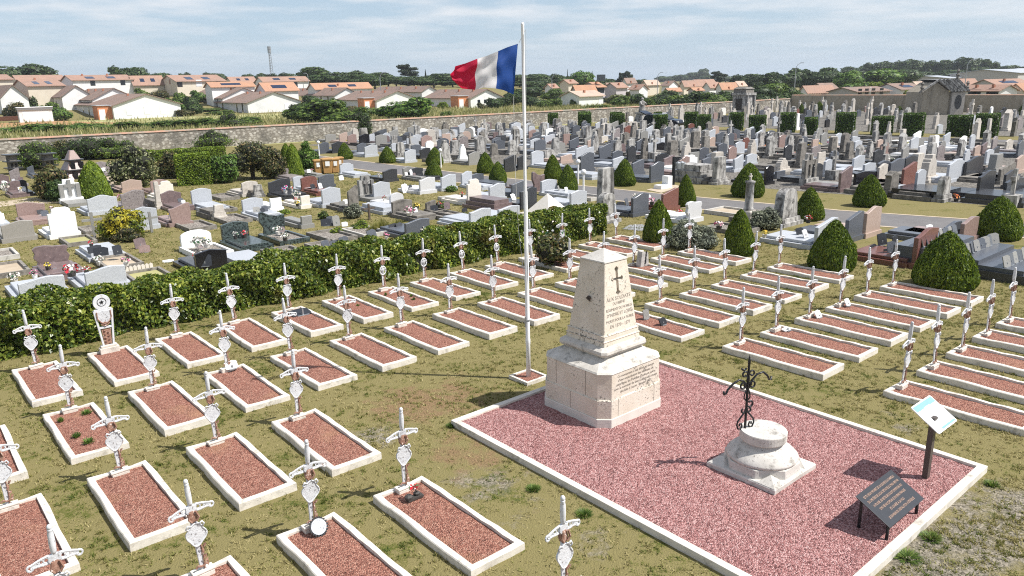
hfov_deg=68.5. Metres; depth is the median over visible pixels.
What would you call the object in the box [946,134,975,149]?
tomb
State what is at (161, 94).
tree
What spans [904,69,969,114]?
chapel tomb
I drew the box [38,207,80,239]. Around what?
tomb
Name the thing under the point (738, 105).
doorway
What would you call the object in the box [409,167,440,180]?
tomb
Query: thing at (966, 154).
tomb
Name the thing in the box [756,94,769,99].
tree
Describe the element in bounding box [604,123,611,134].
stele
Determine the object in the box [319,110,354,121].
bush
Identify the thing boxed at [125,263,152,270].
edging
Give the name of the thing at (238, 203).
grass
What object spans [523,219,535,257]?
sword cross
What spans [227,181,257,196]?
tomb
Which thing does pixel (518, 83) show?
tree
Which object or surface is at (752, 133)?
tomb
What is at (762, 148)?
stele
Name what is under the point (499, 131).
grave cross
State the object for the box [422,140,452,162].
stele
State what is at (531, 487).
grass tuft
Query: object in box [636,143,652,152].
tomb
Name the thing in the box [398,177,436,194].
tomb
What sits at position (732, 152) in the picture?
tomb
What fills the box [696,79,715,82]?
house
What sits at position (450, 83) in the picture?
tree
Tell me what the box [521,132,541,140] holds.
tomb
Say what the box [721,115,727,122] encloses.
headstone
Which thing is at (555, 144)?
stele
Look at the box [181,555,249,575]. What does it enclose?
grave plot
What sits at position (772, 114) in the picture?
headstone
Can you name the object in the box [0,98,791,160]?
rubble wall
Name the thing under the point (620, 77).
tree
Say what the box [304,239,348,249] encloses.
plot border
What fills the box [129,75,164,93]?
house
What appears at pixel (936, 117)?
pillar stone
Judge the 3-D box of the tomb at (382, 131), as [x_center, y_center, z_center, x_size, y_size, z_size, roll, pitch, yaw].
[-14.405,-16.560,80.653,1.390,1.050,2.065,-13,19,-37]
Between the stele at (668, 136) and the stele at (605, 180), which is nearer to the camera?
the stele at (605, 180)
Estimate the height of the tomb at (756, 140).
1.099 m
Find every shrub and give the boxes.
[15,141,61,168]
[30,163,69,199]
[44,179,61,201]
[45,139,70,159]
[54,137,104,158]
[92,137,140,159]
[94,206,147,239]
[104,145,161,186]
[108,227,146,242]
[155,150,178,177]
[185,129,237,146]
[208,153,239,182]
[213,112,248,126]
[230,140,273,178]
[258,145,287,178]
[278,209,291,214]
[297,140,319,170]
[317,210,328,218]
[329,226,342,232]
[343,202,363,217]
[350,111,372,134]
[350,219,368,228]
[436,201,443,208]
[443,185,457,191]
[666,219,720,248]
[673,218,697,225]
[749,206,782,229]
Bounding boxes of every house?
[0,74,13,84]
[0,85,30,113]
[12,75,62,82]
[13,78,65,106]
[51,85,89,109]
[60,74,134,93]
[74,93,181,119]
[79,88,125,101]
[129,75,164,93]
[161,75,226,95]
[190,87,253,101]
[203,81,256,105]
[206,91,302,112]
[225,76,255,87]
[254,76,309,87]
[254,82,299,98]
[298,87,354,100]
[306,82,373,93]
[338,90,414,107]
[374,86,436,96]
[425,89,504,107]
[543,84,559,92]
[558,79,578,93]
[559,90,605,105]
[570,85,596,90]
[584,74,606,96]
[605,82,629,97]
[622,78,637,91]
[628,84,649,97]
[641,80,660,95]
[660,81,679,90]
[664,87,682,94]
[678,80,704,94]
[687,87,704,95]
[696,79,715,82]
[702,82,718,92]
[714,82,737,93]
[735,81,747,86]
[799,85,834,94]
[815,83,837,88]
[826,86,892,93]
[879,83,915,93]
[960,78,977,84]
[966,84,1020,93]
[971,78,1023,84]
[1013,83,1023,93]
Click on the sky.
(645, 39)
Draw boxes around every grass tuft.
[445,423,455,427]
[524,483,540,491]
[574,507,594,518]
[894,546,923,565]
[919,529,945,544]
[983,479,1000,487]
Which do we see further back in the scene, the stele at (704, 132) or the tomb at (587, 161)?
the stele at (704, 132)
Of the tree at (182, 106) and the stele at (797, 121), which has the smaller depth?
the stele at (797, 121)
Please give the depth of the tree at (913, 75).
221.62 m
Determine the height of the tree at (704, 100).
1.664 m
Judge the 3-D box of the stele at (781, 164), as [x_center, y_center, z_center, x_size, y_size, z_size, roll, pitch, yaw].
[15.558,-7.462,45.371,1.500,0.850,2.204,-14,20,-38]
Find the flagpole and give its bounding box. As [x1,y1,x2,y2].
[509,22,545,385]
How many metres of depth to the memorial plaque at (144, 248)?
26.37 m
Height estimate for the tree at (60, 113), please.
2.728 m
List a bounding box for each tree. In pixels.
[0,63,58,74]
[0,70,17,76]
[1,101,23,115]
[28,96,37,106]
[36,102,59,107]
[52,107,73,120]
[107,65,149,75]
[134,88,148,93]
[149,90,169,98]
[150,73,167,77]
[165,97,185,110]
[172,92,184,103]
[174,109,194,115]
[183,95,198,106]
[185,103,203,113]
[189,90,205,101]
[202,72,219,75]
[204,110,232,114]
[254,73,276,78]
[277,72,295,76]
[289,102,304,108]
[296,66,332,76]
[302,95,320,102]
[307,74,329,82]
[324,76,351,82]
[331,70,369,78]
[354,74,378,78]
[357,77,389,88]
[370,72,392,86]
[383,76,412,85]
[396,64,418,76]
[399,78,419,85]
[410,75,436,85]
[412,78,450,87]
[429,73,451,80]
[434,81,456,86]
[499,96,511,106]
[503,89,521,104]
[514,80,525,85]
[515,74,529,80]
[519,95,542,106]
[520,81,547,86]
[521,85,544,97]
[525,82,544,90]
[526,73,550,82]
[533,74,558,84]
[540,88,564,99]
[541,98,562,106]
[552,75,569,82]
[569,70,595,84]
[609,95,629,105]
[615,73,625,81]
[622,71,632,78]
[627,93,646,104]
[643,98,654,105]
[645,95,661,104]
[654,76,673,81]
[654,90,678,99]
[659,94,684,104]
[668,98,689,103]
[672,74,689,83]
[679,91,704,102]
[684,72,698,80]
[697,68,711,77]
[697,76,710,78]
[698,99,723,102]
[700,92,729,101]
[709,76,732,81]
[710,71,728,82]
[717,90,732,100]
[729,74,752,86]
[743,74,763,85]
[752,85,774,96]
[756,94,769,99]
[758,72,803,86]
[763,81,789,92]
[770,92,790,98]
[784,86,804,97]
[786,67,818,88]
[805,70,839,85]
[819,67,840,74]
[831,71,865,87]
[839,82,869,87]
[840,66,868,77]
[844,68,906,84]
[863,61,890,71]
[865,68,922,82]
[868,81,882,86]
[869,60,902,69]
[892,60,920,70]
[907,59,928,71]
[917,60,939,71]
[925,71,953,75]
[934,60,960,70]
[944,70,964,72]
[954,56,982,70]
[965,67,995,71]
[970,58,992,68]
[989,61,1000,68]
[997,65,1019,68]
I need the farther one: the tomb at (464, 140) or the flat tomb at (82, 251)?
the tomb at (464, 140)
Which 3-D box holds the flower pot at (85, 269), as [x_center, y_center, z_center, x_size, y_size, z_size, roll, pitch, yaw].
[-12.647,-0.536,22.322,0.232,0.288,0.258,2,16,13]
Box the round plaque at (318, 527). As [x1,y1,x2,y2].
[308,516,328,536]
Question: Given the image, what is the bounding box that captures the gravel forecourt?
[451,359,987,575]
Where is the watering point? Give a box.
[672,157,685,184]
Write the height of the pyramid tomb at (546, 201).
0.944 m
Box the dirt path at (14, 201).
[0,198,58,206]
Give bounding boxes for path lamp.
[438,148,441,167]
[576,159,580,183]
[581,169,585,190]
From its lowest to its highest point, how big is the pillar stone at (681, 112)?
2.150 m
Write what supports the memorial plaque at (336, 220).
on the ground at (620, 532)
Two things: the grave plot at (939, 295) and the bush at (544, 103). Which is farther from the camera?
the bush at (544, 103)
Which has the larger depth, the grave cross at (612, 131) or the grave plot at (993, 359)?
the grave cross at (612, 131)
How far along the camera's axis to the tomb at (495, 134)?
74.32 m
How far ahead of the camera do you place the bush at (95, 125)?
107.93 m
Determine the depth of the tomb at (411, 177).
44.86 m
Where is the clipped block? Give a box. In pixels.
[173,151,213,186]
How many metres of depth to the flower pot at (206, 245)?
25.72 m
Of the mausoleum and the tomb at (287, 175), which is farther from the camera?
the mausoleum
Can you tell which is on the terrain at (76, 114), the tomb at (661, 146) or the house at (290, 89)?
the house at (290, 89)
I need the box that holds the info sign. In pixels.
[911,395,956,478]
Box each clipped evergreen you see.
[548,113,557,124]
[577,111,590,124]
[579,112,591,125]
[610,112,621,122]
[612,113,624,124]
[653,114,667,129]
[684,111,698,127]
[696,114,710,130]
[729,112,744,130]
[748,114,766,132]
[780,112,796,132]
[804,117,818,134]
[835,112,856,133]
[870,115,894,134]
[902,112,926,136]
[945,114,973,136]
[975,113,1000,137]
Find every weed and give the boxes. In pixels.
[71,432,81,437]
[79,408,93,414]
[81,436,94,443]
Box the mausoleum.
[731,87,756,114]
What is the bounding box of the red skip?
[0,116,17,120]
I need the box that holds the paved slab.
[647,185,678,192]
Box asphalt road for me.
[319,156,1023,236]
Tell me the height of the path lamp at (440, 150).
1.333 m
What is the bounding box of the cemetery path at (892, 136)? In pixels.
[594,126,1017,141]
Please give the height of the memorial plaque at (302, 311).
0.169 m
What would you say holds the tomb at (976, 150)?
on the ground at (620, 532)
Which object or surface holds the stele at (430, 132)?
on the ground at (620, 532)
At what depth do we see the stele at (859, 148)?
45.67 m
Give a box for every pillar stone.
[625,112,629,121]
[669,107,673,117]
[678,105,683,119]
[695,103,698,114]
[709,106,713,117]
[717,111,722,120]
[742,106,746,122]
[746,102,750,116]
[756,104,759,114]
[763,110,767,123]
[778,101,783,116]
[786,102,790,112]
[812,109,817,118]
[822,100,826,114]
[829,102,833,118]
[841,103,845,111]
[851,98,855,111]
[878,103,883,115]
[894,108,898,121]
[896,110,903,132]
[912,102,917,112]
[932,113,939,128]
[1010,117,1017,136]
[1012,109,1016,120]
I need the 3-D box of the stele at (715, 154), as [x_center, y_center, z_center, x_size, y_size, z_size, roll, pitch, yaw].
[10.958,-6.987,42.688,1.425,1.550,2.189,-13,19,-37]
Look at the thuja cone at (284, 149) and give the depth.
49.07 m
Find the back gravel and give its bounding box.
[683,110,1023,135]
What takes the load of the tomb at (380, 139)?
on the ground at (620, 532)
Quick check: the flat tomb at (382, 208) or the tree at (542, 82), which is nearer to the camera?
the flat tomb at (382, 208)
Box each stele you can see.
[92,294,119,354]
[145,181,162,209]
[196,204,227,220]
[240,184,265,197]
[352,128,358,138]
[359,128,367,135]
[378,135,397,147]
[393,142,404,156]
[414,126,420,134]
[419,129,436,144]
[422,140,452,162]
[430,127,438,136]
[438,129,456,138]
[441,122,449,132]
[450,140,459,153]
[450,144,467,159]
[451,132,463,140]
[458,135,485,155]
[466,134,487,151]
[468,132,484,142]
[471,129,489,140]
[480,143,500,158]
[488,125,503,135]
[489,122,502,133]
[498,140,518,154]
[505,129,520,146]
[506,126,520,140]
[538,137,560,154]
[540,122,546,134]
[549,118,560,128]
[556,125,567,137]
[557,128,569,140]
[568,167,617,213]
[572,135,598,151]
[574,131,598,149]
[578,126,584,137]
[579,126,591,141]
[594,137,621,154]
[596,128,603,141]
[597,118,606,128]
[597,192,621,223]
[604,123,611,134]
[611,139,634,155]
[620,122,627,132]
[621,132,629,143]
[623,138,648,159]
[630,123,636,136]
[630,129,643,139]
[637,129,659,141]
[639,120,646,129]
[656,133,671,150]
[656,140,679,155]
[660,124,679,138]
[660,125,666,136]
[661,125,684,136]
[667,120,672,128]
[669,142,690,161]
[672,135,681,141]
[676,130,682,138]
[678,131,700,147]
[679,136,711,152]
[683,130,690,144]
[700,130,708,143]
[702,156,729,184]
[706,121,711,130]
[710,133,728,151]
[711,151,726,177]
[726,139,758,159]
[728,188,803,228]
[734,128,750,143]
[740,124,765,138]
[744,135,775,158]
[746,132,777,151]
[754,158,791,171]
[757,132,764,145]
[764,130,790,144]
[764,135,794,152]
[767,142,806,167]
[769,138,803,159]
[775,135,801,150]
[793,113,799,129]
[794,125,805,138]
[794,128,806,140]
[794,132,818,145]
[806,136,839,149]
[806,137,837,152]
[807,127,828,138]
[821,133,849,152]
[826,141,854,159]
[836,144,864,164]
[840,141,873,157]
[843,171,899,194]
[850,120,879,138]
[860,130,878,142]
[862,132,892,147]
[863,122,890,138]
[874,133,907,153]
[892,129,905,144]
[892,176,953,202]
[898,135,935,152]
[898,154,937,182]
[905,142,937,160]
[912,153,924,170]
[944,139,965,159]
[950,118,981,142]
[955,130,991,146]
[967,118,991,141]
[982,153,1002,172]
[997,132,1023,149]
[999,109,1013,130]
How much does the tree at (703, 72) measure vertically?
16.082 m
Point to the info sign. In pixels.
(934, 414)
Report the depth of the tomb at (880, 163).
40.90 m
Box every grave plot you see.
[0,424,28,485]
[0,493,80,575]
[11,360,83,406]
[42,402,129,464]
[87,345,159,386]
[87,460,190,551]
[127,381,210,436]
[155,331,223,368]
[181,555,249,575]
[186,432,296,511]
[204,363,290,412]
[216,317,287,351]
[270,347,357,390]
[271,306,343,336]
[271,408,381,476]
[276,512,411,575]
[322,295,393,323]
[329,332,416,371]
[368,286,438,311]
[373,476,524,575]
[384,320,469,354]
[410,277,480,300]
[432,307,517,339]
[449,268,517,290]
[477,296,559,325]
[485,261,553,281]
[517,287,573,312]
[518,254,579,272]
[555,278,634,296]
[570,248,590,260]
[578,241,643,257]
[605,235,669,250]
[627,262,697,282]
[629,274,667,291]
[634,310,704,342]
[644,297,739,327]
[650,254,722,273]
[677,248,751,265]
[679,288,772,315]
[711,280,801,303]
[722,337,843,380]
[740,270,828,292]
[760,325,877,362]
[767,263,853,283]
[794,311,907,346]
[825,301,935,332]
[853,290,960,319]
[879,281,983,306]
[883,380,1023,436]
[916,360,1023,403]
[945,344,1023,376]
[971,329,1023,353]
[995,316,1023,333]
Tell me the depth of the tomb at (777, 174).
41.94 m
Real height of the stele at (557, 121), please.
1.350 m
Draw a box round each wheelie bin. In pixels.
[312,159,321,172]
[320,157,332,172]
[332,157,338,172]
[334,156,343,165]
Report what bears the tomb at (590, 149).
on the ground at (620, 532)
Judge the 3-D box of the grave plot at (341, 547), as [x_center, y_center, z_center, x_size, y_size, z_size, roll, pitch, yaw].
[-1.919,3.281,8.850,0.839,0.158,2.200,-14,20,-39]
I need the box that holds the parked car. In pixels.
[639,110,683,125]
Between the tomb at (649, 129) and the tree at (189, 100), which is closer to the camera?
the tomb at (649, 129)
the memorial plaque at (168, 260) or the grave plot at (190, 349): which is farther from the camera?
the memorial plaque at (168, 260)
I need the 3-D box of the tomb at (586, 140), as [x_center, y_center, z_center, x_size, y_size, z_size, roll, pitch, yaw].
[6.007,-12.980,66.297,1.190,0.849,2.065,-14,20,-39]
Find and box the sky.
[0,0,1023,80]
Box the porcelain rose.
[404,483,423,502]
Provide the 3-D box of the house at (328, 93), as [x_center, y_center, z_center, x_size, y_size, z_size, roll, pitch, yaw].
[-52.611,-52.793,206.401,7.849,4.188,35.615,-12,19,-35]
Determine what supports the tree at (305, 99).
on the terrain at (76, 114)
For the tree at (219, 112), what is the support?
on the terrain at (76, 114)
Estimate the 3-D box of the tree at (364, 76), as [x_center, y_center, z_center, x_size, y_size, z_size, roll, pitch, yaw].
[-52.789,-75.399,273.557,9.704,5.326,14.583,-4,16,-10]
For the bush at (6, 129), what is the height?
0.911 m
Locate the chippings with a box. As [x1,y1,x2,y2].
[623,224,643,230]
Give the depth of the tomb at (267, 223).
28.29 m
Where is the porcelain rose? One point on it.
(416, 495)
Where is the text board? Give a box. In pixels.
[855,470,923,540]
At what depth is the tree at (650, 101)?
142.29 m
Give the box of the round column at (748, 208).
[743,173,755,220]
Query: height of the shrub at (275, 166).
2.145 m
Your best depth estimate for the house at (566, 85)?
222.72 m
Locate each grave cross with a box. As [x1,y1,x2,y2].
[81,212,101,237]
[142,211,157,232]
[363,204,374,219]
[405,133,414,148]
[495,125,501,137]
[514,130,522,151]
[556,128,561,141]
[607,126,615,143]
[648,134,660,158]
[728,120,732,132]
[776,117,782,136]
[824,150,841,179]
[881,139,890,160]
[1002,168,1022,206]
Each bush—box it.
[0,127,20,133]
[10,123,42,132]
[29,123,58,131]
[44,124,69,130]
[61,122,93,130]
[77,123,106,129]
[108,121,141,129]
[136,120,173,127]
[161,123,175,127]
[172,119,205,127]
[198,117,218,126]
[203,108,223,110]
[241,116,262,124]
[281,98,349,122]
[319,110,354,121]
[346,106,357,110]
[351,106,375,115]
[371,96,433,117]
[437,102,448,108]
[440,111,451,115]
[477,103,487,108]
[486,98,502,108]
[533,221,574,266]
[536,100,550,106]
[583,105,614,108]
[605,94,622,104]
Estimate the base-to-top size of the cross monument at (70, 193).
1.256 m
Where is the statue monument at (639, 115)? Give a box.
[626,98,647,126]
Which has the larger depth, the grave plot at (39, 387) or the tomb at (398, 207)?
the tomb at (398, 207)
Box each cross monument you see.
[58,179,86,207]
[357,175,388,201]
[799,153,837,185]
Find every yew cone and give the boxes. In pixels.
[338,142,352,159]
[379,146,395,163]
[425,147,443,164]
[425,159,442,176]
[476,152,493,173]
[489,161,506,182]
[544,154,561,179]
[557,164,577,190]
[614,158,635,186]
[642,199,672,243]
[678,174,696,206]
[722,209,754,256]
[730,162,764,197]
[797,187,825,221]
[799,104,803,113]
[806,219,857,272]
[817,102,822,114]
[852,174,886,207]
[911,230,980,292]
[976,195,1023,241]
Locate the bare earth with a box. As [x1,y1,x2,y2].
[0,121,113,126]
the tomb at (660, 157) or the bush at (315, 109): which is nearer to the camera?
the tomb at (660, 157)
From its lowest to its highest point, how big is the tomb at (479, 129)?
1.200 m
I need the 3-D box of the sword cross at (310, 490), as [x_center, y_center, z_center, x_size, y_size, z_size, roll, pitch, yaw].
[-2.529,2.477,9.381,0.515,1.296,0.132,-12,21,-39]
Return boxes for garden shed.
[15,106,53,122]
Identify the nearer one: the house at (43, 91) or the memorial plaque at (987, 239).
the memorial plaque at (987, 239)
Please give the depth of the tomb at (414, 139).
68.55 m
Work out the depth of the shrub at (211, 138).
72.08 m
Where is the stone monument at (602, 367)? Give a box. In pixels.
[545,248,660,427]
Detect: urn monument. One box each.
[1,153,22,172]
[36,152,58,166]
[61,150,83,179]
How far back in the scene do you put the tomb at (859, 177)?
37.91 m
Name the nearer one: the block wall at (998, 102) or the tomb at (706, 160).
the tomb at (706, 160)
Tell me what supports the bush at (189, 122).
on the meadow
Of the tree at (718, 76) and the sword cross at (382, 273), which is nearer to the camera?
the sword cross at (382, 273)
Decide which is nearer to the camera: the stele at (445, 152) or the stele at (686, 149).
the stele at (686, 149)
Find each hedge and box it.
[0,202,607,361]
[146,145,225,161]
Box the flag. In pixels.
[450,44,517,93]
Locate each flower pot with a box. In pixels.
[0,182,9,190]
[6,271,19,281]
[29,269,39,278]
[43,262,50,270]
[62,264,79,276]
[82,265,90,272]
[93,255,104,265]
[106,176,120,186]
[120,256,130,265]
[190,236,204,246]
[201,238,211,247]
[240,230,247,237]
[272,226,282,234]
[280,233,288,240]
[281,185,289,192]
[291,190,300,198]
[403,206,415,215]
[649,197,655,204]
[714,221,723,229]
[760,230,768,237]
[804,215,812,222]
[952,193,960,200]
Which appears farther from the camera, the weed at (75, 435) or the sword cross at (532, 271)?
the sword cross at (532, 271)
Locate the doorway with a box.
[735,99,741,109]
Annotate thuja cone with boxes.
[77,160,113,198]
[280,143,288,160]
[285,143,304,175]
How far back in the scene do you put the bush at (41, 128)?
106.03 m
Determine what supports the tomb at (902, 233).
on the ground at (620, 532)
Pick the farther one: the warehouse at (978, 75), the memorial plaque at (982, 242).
the warehouse at (978, 75)
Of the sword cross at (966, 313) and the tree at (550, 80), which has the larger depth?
the tree at (550, 80)
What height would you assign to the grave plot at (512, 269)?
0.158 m
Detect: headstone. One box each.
[713,112,717,118]
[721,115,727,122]
[770,112,775,118]
[772,116,778,125]
[800,114,805,120]
[806,110,811,116]
[824,119,829,127]
[873,107,878,115]
[883,108,888,114]
[936,124,942,133]
[1000,115,1003,125]
[1017,118,1023,128]
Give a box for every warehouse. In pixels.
[912,75,961,81]
[948,69,1023,80]
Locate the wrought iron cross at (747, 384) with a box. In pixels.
[723,355,772,429]
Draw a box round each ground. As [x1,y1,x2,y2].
[0,80,1023,575]
[312,129,1023,204]
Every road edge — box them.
[324,156,967,218]
[354,168,1023,237]
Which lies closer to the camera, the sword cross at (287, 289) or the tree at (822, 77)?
the sword cross at (287, 289)
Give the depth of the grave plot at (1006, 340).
15.67 m
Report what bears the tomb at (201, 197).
on the ground at (620, 532)
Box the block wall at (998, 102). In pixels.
[791,94,1023,111]
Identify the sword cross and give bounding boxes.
[0,444,19,513]
[12,310,43,369]
[26,524,83,575]
[46,344,79,414]
[90,396,129,477]
[133,327,162,391]
[160,284,183,338]
[168,479,215,575]
[192,371,225,446]
[209,310,234,372]
[218,273,239,324]
[273,298,296,355]
[276,263,294,311]
[280,349,308,421]
[289,439,326,533]
[328,254,345,300]
[335,285,355,340]
[374,245,389,291]
[385,407,417,494]
[389,273,407,327]
[415,238,430,281]
[440,263,456,313]
[453,231,467,272]
[484,255,499,302]
[489,225,501,265]
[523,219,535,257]
[524,246,538,292]
[545,495,579,575]
[556,213,567,236]
[563,238,575,282]
[584,208,594,244]
[597,231,609,247]
[610,203,619,237]
[629,225,639,265]
[653,255,665,303]
[658,218,667,257]
[684,213,693,251]
[688,246,699,293]
[719,238,729,284]
[734,287,749,345]
[748,231,760,274]
[770,276,783,332]
[774,224,784,266]
[803,266,817,318]
[835,256,848,307]
[862,247,873,295]
[888,239,899,285]
[895,321,915,389]
[927,304,942,369]
[956,292,971,352]
[981,279,995,336]
[1004,267,1017,322]
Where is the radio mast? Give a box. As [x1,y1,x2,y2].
[267,46,272,74]
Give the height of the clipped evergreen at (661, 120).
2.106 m
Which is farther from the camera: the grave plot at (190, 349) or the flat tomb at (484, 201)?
the flat tomb at (484, 201)
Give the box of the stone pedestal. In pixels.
[707,419,815,494]
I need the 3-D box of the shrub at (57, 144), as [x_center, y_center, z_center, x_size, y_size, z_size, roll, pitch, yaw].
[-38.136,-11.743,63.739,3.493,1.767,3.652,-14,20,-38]
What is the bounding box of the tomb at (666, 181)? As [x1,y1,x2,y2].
[654,175,672,188]
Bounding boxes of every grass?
[0,166,636,307]
[367,225,377,230]
[371,219,388,227]
[389,219,404,224]
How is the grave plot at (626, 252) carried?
on the ground at (620, 532)
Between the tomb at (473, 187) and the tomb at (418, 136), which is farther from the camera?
the tomb at (418, 136)
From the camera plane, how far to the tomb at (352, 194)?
33.76 m
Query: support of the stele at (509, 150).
on the ground at (620, 532)
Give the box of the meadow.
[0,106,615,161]
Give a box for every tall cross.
[698,102,702,113]
[749,105,753,118]
[770,98,773,111]
[774,96,778,111]
[864,103,869,124]
[869,99,872,117]
[888,105,893,129]
[970,99,974,114]
[1020,99,1023,114]
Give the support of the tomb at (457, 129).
on the ground at (620, 532)
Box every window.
[126,108,131,114]
[144,107,149,114]
[160,106,165,113]
[196,80,201,86]
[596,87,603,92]
[597,74,604,80]
[599,96,602,103]
[954,95,961,108]
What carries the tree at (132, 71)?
on the terrain at (76, 114)
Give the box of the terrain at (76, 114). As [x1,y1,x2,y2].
[0,83,605,122]
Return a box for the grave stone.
[636,250,648,266]
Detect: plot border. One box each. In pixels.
[0,247,19,260]
[0,260,30,278]
[58,234,97,247]
[77,224,98,234]
[92,253,144,267]
[126,266,177,281]
[175,219,216,230]
[211,213,252,223]
[212,193,239,200]
[222,203,237,212]
[260,245,296,258]
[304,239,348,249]
[306,228,357,240]
[342,225,386,237]
[432,210,455,219]
[587,193,596,200]
[704,206,742,216]
[707,222,759,233]
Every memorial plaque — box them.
[0,212,4,219]
[41,210,48,215]
[48,261,56,268]
[87,245,101,253]
[93,247,108,255]
[112,245,122,254]
[133,237,145,248]
[138,245,150,252]
[162,259,173,262]
[201,254,211,266]
[224,360,238,370]
[253,207,259,211]
[287,308,311,316]
[320,218,331,226]
[321,240,329,246]
[332,215,339,225]
[338,236,347,240]
[341,222,347,226]
[366,229,376,235]
[401,184,407,192]
[430,205,437,210]
[443,202,449,208]
[642,309,649,319]
[658,317,666,325]
[781,327,791,331]
[796,227,802,234]
[802,229,808,237]
[814,310,822,318]
[844,298,850,306]
[877,233,886,245]
[887,241,895,252]
[951,224,957,233]
[970,241,974,253]
[972,239,980,251]
[978,238,985,249]
[981,236,990,247]
[990,233,999,243]
[1002,255,1010,267]
[1008,253,1014,265]
[1012,251,1018,263]
[1016,249,1022,261]
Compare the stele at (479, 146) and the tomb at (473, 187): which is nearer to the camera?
the tomb at (473, 187)
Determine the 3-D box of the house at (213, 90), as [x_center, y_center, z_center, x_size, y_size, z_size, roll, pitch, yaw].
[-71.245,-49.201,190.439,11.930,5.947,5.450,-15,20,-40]
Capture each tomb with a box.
[0,174,9,189]
[0,211,9,229]
[0,220,38,243]
[4,274,67,303]
[5,180,29,197]
[9,168,28,185]
[15,202,47,225]
[19,180,36,195]
[26,166,37,178]
[31,244,83,279]
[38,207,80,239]
[67,264,129,288]
[75,242,125,262]
[76,195,117,215]
[96,161,109,175]
[112,179,142,192]
[117,190,147,209]
[131,207,160,229]
[142,179,167,194]
[147,181,173,198]
[158,202,193,227]
[160,190,197,210]
[172,249,227,269]
[179,229,233,255]
[190,188,229,210]
[220,221,273,250]
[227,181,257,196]
[227,250,268,262]
[241,197,280,220]
[258,212,309,245]
[263,197,283,210]
[267,179,308,199]
[274,168,302,180]
[282,195,311,208]
[284,215,314,228]
[291,176,317,190]
[300,176,324,196]
[304,170,322,177]
[310,187,340,207]
[314,142,328,153]
[315,134,335,141]
[317,174,335,187]
[326,185,360,211]
[329,142,342,153]
[330,132,347,142]
[338,163,370,177]
[339,134,356,144]
[348,134,369,145]
[351,143,365,153]
[353,144,378,156]
[357,134,374,141]
[361,201,391,214]
[366,135,386,146]
[366,192,403,203]
[369,169,398,181]
[370,181,390,196]
[375,218,429,237]
[377,129,386,134]
[378,143,395,150]
[388,129,397,139]
[390,135,408,141]
[390,199,439,220]
[396,149,416,162]
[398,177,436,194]
[401,166,427,181]
[402,134,421,142]
[404,136,419,146]
[405,144,420,152]
[407,127,413,134]
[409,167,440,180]
[416,148,430,158]
[421,135,436,147]
[421,141,433,149]
[423,200,461,215]
[435,174,457,191]
[437,138,449,149]
[437,218,463,224]
[439,208,490,221]
[441,129,448,133]
[441,133,450,145]
[441,179,480,204]
[450,127,459,133]
[451,151,479,164]
[452,131,470,139]
[456,129,473,137]
[458,123,464,131]
[458,136,467,147]
[459,171,492,190]
[462,195,512,209]
[463,183,506,197]
[472,173,506,185]
[474,127,484,136]
[485,180,523,197]
[486,137,500,146]
[486,140,505,150]
[487,123,505,131]
[488,132,501,139]
[491,205,519,219]
[496,135,505,141]
[501,155,527,169]
[503,155,517,171]
[506,172,544,191]
[508,129,522,138]
[509,187,536,209]
[519,138,539,147]
[519,139,545,154]
[520,135,539,143]
[520,194,563,213]
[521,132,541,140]
[527,149,556,158]
[528,129,543,139]
[529,150,564,168]
[539,179,574,198]
[542,128,552,136]
[544,134,554,143]
[544,154,572,163]
[546,142,565,151]
[547,133,569,144]
[554,190,586,206]
[556,145,586,158]
[560,152,594,170]
[567,136,591,144]
[567,137,578,150]
[567,147,594,153]
[570,125,579,134]
[570,135,584,144]
[574,171,597,179]
[578,143,611,158]
[579,139,590,146]
[594,150,622,161]
[594,156,623,167]
[600,136,607,144]
[605,146,636,161]
[611,121,618,128]
[614,128,619,139]
[614,159,645,173]
[616,193,649,217]
[620,125,630,133]
[622,144,639,153]
[625,188,679,210]
[632,153,668,162]
[634,161,663,182]
[635,130,648,142]
[635,135,658,145]
[635,137,660,148]
[636,139,642,150]
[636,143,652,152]
[638,142,664,150]
[644,155,674,168]
[645,125,652,136]
[645,201,703,222]
[654,175,672,188]
[662,127,672,136]
[664,155,697,169]
[664,156,689,175]
[671,162,712,183]
[678,137,688,152]
[678,147,708,159]
[688,152,699,162]
[700,137,715,145]
[701,157,710,163]
[705,153,732,165]
[709,129,715,137]
[712,126,718,135]
[713,141,744,153]
[715,132,724,141]
[715,133,734,145]
[717,143,744,156]
[726,146,736,159]
[726,153,757,165]
[726,154,743,172]
[727,139,758,151]
[729,137,749,148]
[731,165,774,184]
[733,129,740,138]
[751,128,754,138]
[759,170,786,178]
[759,217,837,249]
[762,135,786,147]
[777,163,823,182]
[783,145,795,159]
[790,159,832,176]
[791,151,825,163]
[792,146,820,156]
[794,210,863,241]
[800,166,852,192]
[808,128,822,140]
[811,139,837,150]
[814,151,839,159]
[814,206,881,238]
[819,132,827,144]
[819,133,841,141]
[827,136,859,145]
[836,155,864,168]
[836,162,875,170]
[846,150,882,164]
[850,130,858,140]
[851,171,900,185]
[852,160,890,174]
[852,163,887,181]
[854,140,861,150]
[857,227,938,268]
[858,158,904,171]
[864,142,888,153]
[871,146,909,159]
[876,139,896,147]
[876,155,917,168]
[878,161,917,184]
[882,169,926,185]
[885,220,961,240]
[887,183,960,197]
[890,145,926,155]
[891,137,918,148]
[891,138,924,146]
[892,131,921,141]
[893,232,1023,285]
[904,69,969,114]
[907,135,939,147]
[907,145,944,160]
[907,216,979,239]
[913,141,945,151]
[924,132,950,144]
[930,159,965,182]
[937,136,966,151]
[937,149,970,166]
[945,145,980,155]
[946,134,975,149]
[951,142,987,155]
[951,170,995,197]
[953,149,993,164]
[957,146,999,158]
[957,162,1015,184]
[960,189,1023,207]
[963,156,1022,176]
[983,140,1023,157]
[983,155,1023,173]
[987,139,1013,149]
[990,136,1023,153]
[1000,170,1013,188]
[1003,177,1023,191]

